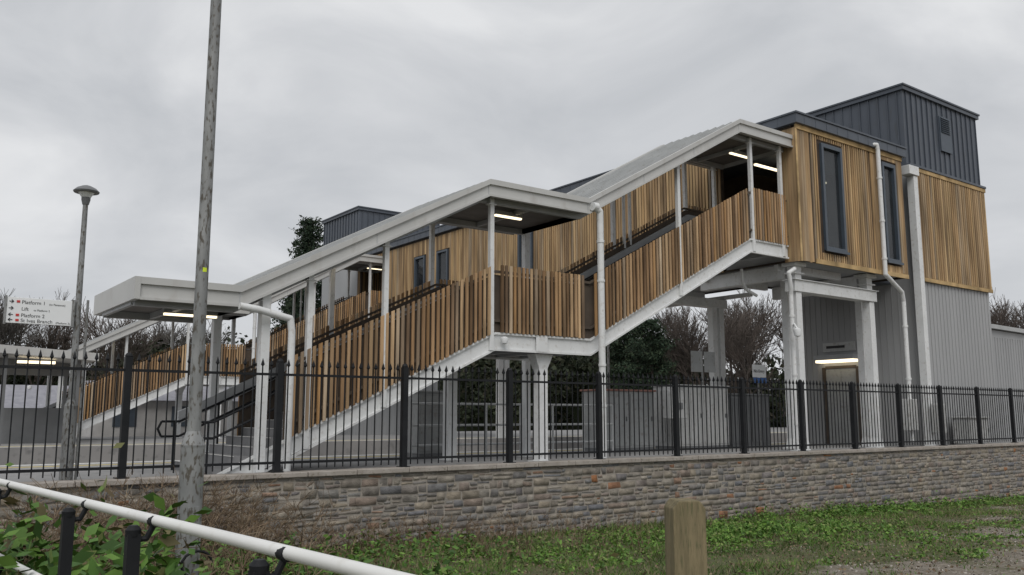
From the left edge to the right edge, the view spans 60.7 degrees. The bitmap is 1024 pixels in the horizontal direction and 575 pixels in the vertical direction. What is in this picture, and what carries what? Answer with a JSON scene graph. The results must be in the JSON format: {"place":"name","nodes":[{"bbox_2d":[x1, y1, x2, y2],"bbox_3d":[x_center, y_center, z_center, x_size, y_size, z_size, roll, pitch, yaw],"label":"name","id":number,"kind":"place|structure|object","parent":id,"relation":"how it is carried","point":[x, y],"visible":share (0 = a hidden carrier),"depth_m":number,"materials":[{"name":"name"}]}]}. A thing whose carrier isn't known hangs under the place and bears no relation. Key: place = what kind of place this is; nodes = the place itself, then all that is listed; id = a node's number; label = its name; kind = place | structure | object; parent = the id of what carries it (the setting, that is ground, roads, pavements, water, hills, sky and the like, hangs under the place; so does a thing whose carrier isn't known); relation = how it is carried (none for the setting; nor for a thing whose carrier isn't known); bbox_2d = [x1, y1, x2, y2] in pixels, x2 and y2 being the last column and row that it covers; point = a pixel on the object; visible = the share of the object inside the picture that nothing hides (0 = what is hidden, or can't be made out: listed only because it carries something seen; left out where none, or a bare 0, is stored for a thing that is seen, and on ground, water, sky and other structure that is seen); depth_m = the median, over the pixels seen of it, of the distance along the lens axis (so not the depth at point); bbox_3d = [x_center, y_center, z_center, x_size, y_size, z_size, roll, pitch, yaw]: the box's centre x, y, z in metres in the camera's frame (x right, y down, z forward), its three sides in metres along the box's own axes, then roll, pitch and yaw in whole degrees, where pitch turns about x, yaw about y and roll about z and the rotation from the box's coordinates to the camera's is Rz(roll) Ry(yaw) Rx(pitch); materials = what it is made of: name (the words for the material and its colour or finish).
{"place":"outdoors","nodes":[
{"label":"outdoors","id":0,"kind":"place"},
{"bbox_2d":[0,384,68,407],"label":"distant house","id":1,"kind":"structure","parent":0,"point":[19,393],"depth_m":53.90,"materials":[{"name":"stone"}]},
{"bbox_2d":[85,380,237,400],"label":"roof","id":2,"kind":"structure","parent":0,"point":[171,395],"depth_m":48.63,"materials":[{"name":"stone"}]},
{"bbox_2d":[321,206,439,434],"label":"lift tower","id":3,"kind":"structure","parent":0,"point":[347,222],"depth_m":52.22,"materials":[{"name":"metal"}]},
{"bbox_2d":[0,0,1023,384],"label":"sky","id":4,"kind":"structure","parent":0,"point":[326,109],"materials":[{"name":"grey"}]},
{"bbox_2d":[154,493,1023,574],"bbox_3d":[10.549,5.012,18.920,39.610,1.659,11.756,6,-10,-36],"label":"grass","id":5,"kind":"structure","parent":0,"point":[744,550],"depth_m":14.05,"materials":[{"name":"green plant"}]},
{"bbox_2d":[200,499,1023,574],"bbox_3d":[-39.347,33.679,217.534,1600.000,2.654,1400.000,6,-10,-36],"label":"ground","id":6,"kind":"structure","parent":0,"point":[977,570],"depth_m":12.67,"materials":[{"name":"green plant"}]},
{"bbox_2d":[1,303,28,344],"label":"bare tree","id":7,"kind":"object","parent":6,"relation":"on","point":[15,332],"visible":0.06,"depth_m":81.11,"materials":[{"name":"brown plant"}]},
{"bbox_2d":[0,288,48,384],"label":"bare tree","id":8,"kind":"object","parent":6,"relation":"on","point":[6,329],"visible":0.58,"depth_m":76.29,"materials":[{"name":"brown plant"}]},
{"bbox_2d":[9,289,87,385],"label":"bare tree","id":9,"kind":"object","parent":6,"relation":"on","point":[51,338],"visible":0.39,"depth_m":82.69,"materials":[{"name":"brown plant"}]},
{"bbox_2d":[25,315,105,384],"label":"bare tree","id":10,"kind":"object","parent":6,"relation":"on","point":[90,365],"visible":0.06,"depth_m":84.76,"materials":[{"name":"plant"}]},
{"bbox_2d":[0,443,212,574],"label":"nettles","id":11,"kind":"object","parent":6,"relation":"on","point":[46,563],"visible":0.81,"depth_m":6.76,"materials":[{"name":"green plant"}]},
{"bbox_2d":[80,296,162,381],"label":"bare tree","id":12,"kind":"object","parent":6,"relation":"on","point":[120,345],"visible":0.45,"depth_m":73.52,"materials":[{"name":"brown plant"}]},
{"bbox_2d":[94,319,169,365],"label":"bare tree","id":13,"kind":"object","parent":6,"relation":"on","point":[157,338],"visible":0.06,"depth_m":85.89,"materials":[{"name":"brown plant"}]},
{"bbox_2d":[141,321,186,348],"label":"bare tree","id":14,"kind":"object","parent":6,"relation":"on","point":[175,333],"visible":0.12,"depth_m":90.48,"materials":[{"name":"plant"}]},
{"bbox_2d":[0,465,361,570],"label":"dead stems","id":15,"kind":"object","parent":6,"relation":"on","point":[207,518],"visible":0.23,"depth_m":13.34,"materials":[{"name":"brown plant"}]},
{"bbox_2d":[152,320,235,350],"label":"bare tree","id":16,"kind":"object","parent":6,"relation":"on","point":[182,341],"visible":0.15,"depth_m":83.57,"materials":[{"name":"brown plant"}]},
{"bbox_2d":[175,0,221,574],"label":"pole","id":17,"kind":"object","parent":6,"relation":"on","point":[191,472],"depth_m":8.01,"materials":[{"name":"metal"}]},
{"bbox_2d":[180,445,205,574],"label":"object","id":18,"kind":"structure","parent":17,"relation":"attached to","point":[191,567],"depth_m":7.67,"materials":[{"name":"metal"}]},
{"bbox_2d":[180,550,212,574],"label":"cable loop","id":19,"kind":"object","parent":17,"relation":"attached to","point":[196,551],"visible":0.7,"depth_m":7.62,"materials":[{"name":"black paint"}]},
{"bbox_2d":[0,474,403,574],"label":"dead stems","id":20,"kind":"object","parent":6,"relation":"on","point":[55,519],"visible":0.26,"depth_m":8.82,"materials":[{"name":"green plant"}]},
{"bbox_2d":[0,478,414,574],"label":"ramp handrail","id":21,"kind":"object","parent":6,"relation":"on","point":[284,554],"visible":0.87,"depth_m":4.12,"materials":[{"name":"white metal"}]},
{"bbox_2d":[270,295,299,329],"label":"conifer tree","id":22,"kind":"object","parent":6,"relation":"on","point":[283,308],"visible":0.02,"depth_m":66.23,"materials":[{"name":"green plant"}]},
{"bbox_2d":[271,215,323,331],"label":"conifer tree","id":23,"kind":"object","parent":6,"relation":"on","point":[309,239],"visible":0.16,"depth_m":62.56,"materials":[{"name":"green plant"}]},
{"bbox_2d":[43,520,660,574],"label":"nettles","id":24,"kind":"object","parent":6,"relation":"on","point":[444,570],"visible":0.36,"depth_m":10.07,"materials":[{"name":"green plant"}]},
{"bbox_2d":[158,522,580,574],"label":"nettles","id":25,"kind":"object","parent":6,"relation":"on","point":[439,545],"visible":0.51,"depth_m":13.51,"materials":[{"name":"green plant"}]},
{"bbox_2d":[110,507,635,563],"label":"dead stems","id":26,"kind":"object","parent":6,"relation":"on","point":[434,530],"visible":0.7,"depth_m":15.97,"materials":[{"name":"plant"}]},
{"bbox_2d":[0,427,786,464],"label":"station platform","id":27,"kind":"structure","parent":6,"relation":"on","point":[26,455],"depth_m":37.40,"materials":[{"name":"yellow paint"}]},
{"bbox_2d":[0,344,98,445],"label":"waiting shelter","id":28,"kind":"object","parent":27,"relation":"on","point":[17,420],"visible":0.7,"depth_m":34.78,"materials":[{"name":"beige metal"}]},
{"bbox_2d":[76,401,237,436],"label":"walls","id":29,"kind":"structure","parent":27,"relation":"on","point":[140,423],"depth_m":47.32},
{"bbox_2d":[112,406,185,426],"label":"windows","id":30,"kind":"structure","parent":29,"relation":"attached to","point":[131,419],"depth_m":46.71,"materials":[{"name":"grey glass"}]},
{"bbox_2d":[27,254,382,437],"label":"covered staircase","id":31,"kind":"structure","parent":27,"relation":"on","point":[349,306],"depth_m":42.91,"materials":[{"name":"white paint"}]},
{"bbox_2d":[610,316,691,389],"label":"conifer tree","id":32,"kind":"object","parent":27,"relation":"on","point":[652,344],"visible":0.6,"depth_m":71.45,"materials":[{"name":"green plant"}]},
{"bbox_2d":[0,325,786,430],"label":"tree belt","id":33,"kind":"object","parent":6,"relation":"on","point":[574,365],"visible":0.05,"depth_m":84.79,"materials":[{"name":"brown plant"}]},
{"bbox_2d":[27,345,786,430],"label":"hedge","id":34,"kind":"object","parent":6,"relation":"on","point":[475,428],"depth_m":96.34,"materials":[{"name":"green plant"}]},
{"bbox_2d":[163,514,774,574],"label":"dead stems","id":35,"kind":"object","parent":6,"relation":"on","point":[501,533],"visible":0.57,"depth_m":14.16,"materials":[{"name":"green plant"}]},
{"bbox_2d":[0,446,1023,557],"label":"stones","id":36,"kind":"object","parent":6,"relation":"on","point":[684,473],"visible":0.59,"depth_m":19.76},
{"bbox_2d":[0,445,1023,561],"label":"stone wall","id":37,"kind":"structure","parent":6,"relation":"on","point":[754,484],"depth_m":19.05,"materials":[{"name":"grey stone"}]},
{"bbox_2d":[0,442,1023,489],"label":"coping stones","id":38,"kind":"object","parent":37,"relation":"on","point":[291,474],"visible":0.93,"depth_m":17.35,"materials":[{"name":"stone"}]},
{"bbox_2d":[0,349,1023,478],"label":"metal fence","id":39,"kind":"object","parent":38,"relation":"on","point":[277,462],"visible":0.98,"depth_m":18.50,"materials":[{"name":"black metal"}]},
{"bbox_2d":[0,440,1023,481],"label":"station platform","id":40,"kind":"structure","parent":6,"relation":"on","point":[37,476],"depth_m":20.69,"materials":[{"name":"yellow paint"}]},
{"bbox_2d":[3,295,88,479],"bbox_3d":[-7.313,1.611,13.604,1.202,2.950,0.091,7,-11,-39],"label":"direction sign","id":41,"kind":"object","parent":40,"relation":"on","point":[37,311],"visible":1,"depth_m":13.76,"materials":[{"name":"metal"}]},
{"bbox_2d":[59,185,99,479],"bbox_3d":[-6.990,0.717,14.041,0.400,4.845,0.400,6,-10,-36],"label":"street lamp","id":42,"kind":"object","parent":40,"relation":"on","point":[86,192],"visible":0.98,"depth_m":13.96,"materials":[{"name":"metal"}]},
{"bbox_2d":[407,390,442,456],"bbox_3d":[-2.293,3.677,23.625,1.000,1.760,0.820,6,-10,-36],"label":"equipment cabinet","id":43,"kind":"object","parent":40,"relation":"on","point":[428,421],"visible":0.55,"depth_m":23.29,"materials":[{"name":"grey metal"}]},
{"bbox_2d":[93,119,792,474],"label":"covered staircase","id":44,"kind":"structure","parent":40,"relation":"on","point":[599,303],"depth_m":20.70,"materials":[{"name":"white paint"}]},
{"bbox_2d":[410,402,613,456],"bbox_3d":[0.232,3.907,24.057,6.960,1.430,0.060,6,-10,-36],"label":"platform railing","id":45,"kind":"object","parent":40,"relation":"on","point":[486,425],"visible":0.48,"depth_m":23.96,"materials":[{"name":"grey metal"}]},
{"bbox_2d":[607,345,609,388],"bbox_3d":[3.098,2.771,29.659,0.577,5.300,0.241,6,-10,-36],"label":"cctv pole","id":46,"kind":"object","parent":40,"relation":"on","point":[608,359],"visible":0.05,"depth_m":29.80,"materials":[{"name":"metal"}]},
{"bbox_2d":[580,389,655,450],"bbox_3d":[3.389,4.207,27.765,2.300,1.910,1.120,6,-10,-36],"label":"equipment cabinet","id":47,"kind":"object","parent":40,"relation":"on","point":[591,436],"visible":0.66,"depth_m":27.33,"materials":[{"name":"grey metal"}]},
{"bbox_2d":[651,384,728,448],"bbox_3d":[6.105,4.392,29.721,2.600,2.110,1.220,6,-10,-36],"label":"equipment cabinet","id":48,"kind":"object","parent":40,"relation":"on","point":[695,419],"visible":0.65,"depth_m":29.23,"materials":[{"name":"grey metal"}]},
{"bbox_2d":[691,347,714,384],"bbox_3d":[6.456,3.710,29.515,1.200,3.400,0.095,6,-10,-36],"label":"platform sign","id":49,"kind":"object","parent":40,"relation":"on","point":[697,361],"visible":0.94,"depth_m":29.63,"materials":[{"name":"metal"}]},
{"bbox_2d":[728,393,770,446],"bbox_3d":[8.160,4.746,31.280,2.200,1.860,1.120,6,-10,-36],"label":"equipment cabinet","id":50,"kind":"object","parent":40,"relation":"on","point":[748,419],"visible":0.46,"depth_m":30.86,"materials":[{"name":"grey metal"}]},
{"bbox_2d":[752,362,766,445],"bbox_3d":[8.844,4.164,31.241,0.750,3.000,0.106,6,-10,-36],"label":"sign post","id":51,"kind":"object","parent":40,"relation":"on","point":[758,371],"visible":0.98,"depth_m":31.30,"materials":[{"name":"metal"}]},
{"bbox_2d":[802,82,1000,446],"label":"lift tower","id":52,"kind":"structure","parent":40,"relation":"on","point":[936,136],"depth_m":33.47,"materials":[{"name":"metal"}]},
{"bbox_2d":[826,368,859,444],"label":"lift doors","id":53,"kind":"structure","parent":52,"relation":"in","point":[837,375],"depth_m":33.60,"materials":[{"name":"silver metal"}]},
{"bbox_2d":[950,417,989,444],"bbox_3d":[16.621,5.206,31.663,1.500,1.060,0.720,6,-10,-36],"label":"equipment cabinet","id":54,"kind":"object","parent":40,"relation":"on","point":[966,429],"visible":0.36,"depth_m":31.27,"materials":[{"name":"grey metal"}]},
{"bbox_2d":[531,356,585,429],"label":"bare tree","id":55,"kind":"object","parent":6,"relation":"on","point":[562,375],"visible":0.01,"depth_m":90.54,"materials":[{"name":"plant"}]},
{"bbox_2d":[593,324,656,388],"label":"conifer tree","id":56,"kind":"object","parent":6,"relation":"on","point":[617,356],"visible":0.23,"depth_m":75.73,"materials":[{"name":"green plant"}]},
{"bbox_2d":[260,488,1003,556],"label":"dead stems","id":57,"kind":"object","parent":6,"relation":"on","point":[592,526],"visible":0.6,"depth_m":20.07,"materials":[{"name":"brown plant"}]},
{"bbox_2d":[416,532,867,574],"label":"weeds","id":58,"kind":"object","parent":6,"relation":"on","point":[547,554],"visible":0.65,"depth_m":12.98,"materials":[{"name":"green plant"}]},
{"bbox_2d":[642,306,707,387],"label":"bare tree","id":59,"kind":"object","parent":6,"relation":"on","point":[662,320],"visible":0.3,"depth_m":75.57,"materials":[{"name":"brown plant"}]},
{"bbox_2d":[664,498,707,574],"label":"wooden bollard","id":60,"kind":"object","parent":6,"relation":"on","point":[685,538],"visible":1,"depth_m":5.15,"materials":[{"name":"brown wood"}]},
{"bbox_2d":[661,306,745,384],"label":"bare tree","id":61,"kind":"object","parent":6,"relation":"on","point":[688,349],"visible":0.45,"depth_m":73.33,"materials":[{"name":"brown plant"}]},
{"bbox_2d":[524,513,915,553],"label":"weeds","id":62,"kind":"object","parent":6,"relation":"on","point":[734,530],"visible":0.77,"depth_m":16.44,"materials":[{"name":"green plant"}]},
{"bbox_2d":[686,291,773,393],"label":"bare tree","id":63,"kind":"object","parent":6,"relation":"on","point":[741,353],"visible":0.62,"depth_m":70.43,"materials":[{"name":"brown plant"}]},
{"bbox_2d":[696,289,782,393],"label":"bare tree","id":64,"kind":"object","parent":6,"relation":"on","point":[762,315],"visible":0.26,"depth_m":76.28,"materials":[{"name":"brown plant"}]},
{"bbox_2d":[724,293,782,393],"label":"bare tree","id":65,"kind":"object","parent":6,"relation":"on","point":[762,304],"visible":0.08,"depth_m":83.00,"materials":[{"name":"plant"}]},
{"bbox_2d":[757,295,786,423],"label":"bare tree","id":66,"kind":"object","parent":6,"relation":"on","point":[780,334],"visible":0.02,"depth_m":85.27,"materials":[{"name":"brown plant"}]},
{"bbox_2d":[707,488,1023,525],"bbox_3d":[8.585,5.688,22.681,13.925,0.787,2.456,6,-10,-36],"label":"weeds","id":67,"kind":"object","parent":6,"relation":"on","point":[841,509],"visible":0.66,"depth_m":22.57,"materials":[{"name":"green plant"}]},
{"bbox_2d":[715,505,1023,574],"bbox_3d":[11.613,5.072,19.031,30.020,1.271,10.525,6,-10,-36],"label":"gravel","id":68,"kind":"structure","parent":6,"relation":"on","point":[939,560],"depth_m":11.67,"materials":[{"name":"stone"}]},
{"bbox_2d":[731,509,1023,574],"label":"weeds","id":69,"kind":"object","parent":6,"relation":"on","point":[968,539],"visible":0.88,"depth_m":14.33,"materials":[{"name":"green plant"}]},
{"bbox_2d":[989,287,1023,326],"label":"bare tree","id":70,"kind":"object","parent":6,"relation":"on","point":[1011,306],"visible":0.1,"depth_m":88.06,"materials":[{"name":"plant"}]},
{"bbox_2d":[990,296,1023,328],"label":"bare tree","id":71,"kind":"object","parent":6,"relation":"on","point":[1006,323],"visible":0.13,"depth_m":80.80,"materials":[{"name":"brown plant"}]},
{"bbox_2d":[997,303,1023,327],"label":"bare tree","id":72,"kind":"object","parent":6,"relation":"on","point":[1018,315],"visible":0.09,"depth_m":82.03,"materials":[{"name":"brown plant"}]},
{"bbox_2d":[358,110,935,450],"bbox_3d":[2.639,1.854,40.669,8.350,12.100,30.395,6,-10,-36],"label":"covered footbridge","id":73,"kind":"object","parent":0,"point":[843,194],"visible":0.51,"depth_m":30.45,"materials":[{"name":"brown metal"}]},
{"bbox_2d":[414,143,903,295],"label":"window frames","id":74,"kind":"structure","parent":73,"relation":"in","point":[842,249],"depth_m":30.11,"materials":[{"name":"grey metal"}]},
{"bbox_2d":[663,387,686,418],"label":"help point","id":75,"kind":"structure","parent":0,"point":[669,403],"depth_m":27.80,"materials":[{"name":"grey metal"}]},
{"bbox_2d":[990,294,1023,326],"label":"bare tree","id":76,"kind":"object","parent":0,"point":[1002,319],"visible":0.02,"depth_m":80.18,"materials":[{"name":"brown plant"}]},
{"bbox_2d":[991,324,1023,440],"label":"equipment building","id":77,"kind":"structure","parent":0,"point":[1008,347],"depth_m":39.97,"materials":[{"name":"grey metal"}]}
]}

